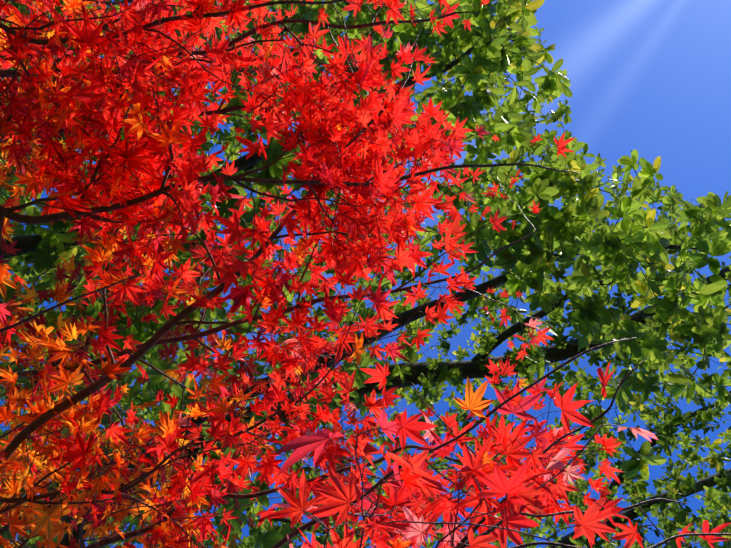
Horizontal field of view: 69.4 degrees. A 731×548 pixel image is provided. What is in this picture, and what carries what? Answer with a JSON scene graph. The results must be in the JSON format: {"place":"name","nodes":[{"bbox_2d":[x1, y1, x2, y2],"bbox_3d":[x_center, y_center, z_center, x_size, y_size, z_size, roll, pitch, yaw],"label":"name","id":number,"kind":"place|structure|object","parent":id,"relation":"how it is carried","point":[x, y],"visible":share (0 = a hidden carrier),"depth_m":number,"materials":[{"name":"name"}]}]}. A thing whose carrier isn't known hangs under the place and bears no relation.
{"place":"outdoors","nodes":[
{"label":"outdoors","id":0,"kind":"place"},
{"bbox_2d":[0,0,730,547],"label":"sky","id":1,"kind":"structure","parent":0,"point":[652,78],"materials":[{"name":"blue"}]},
{"bbox_3d":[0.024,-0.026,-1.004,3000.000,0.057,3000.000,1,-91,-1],"label":"ground","id":2,"kind":"structure","parent":0,"visible":0},
{"bbox_2d":[0,0,730,547],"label":"maple tree","id":3,"kind":"object","parent":2,"relation":"on","point":[328,156],"visible":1,"depth_m":1.13,"materials":[{"name":"red plant"}]},
{"bbox_2d":[0,0,730,547],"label":"evergreen tree","id":4,"kind":"object","parent":2,"relation":"on","point":[592,238],"visible":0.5,"depth_m":4.46,"materials":[{"name":"green plant"}]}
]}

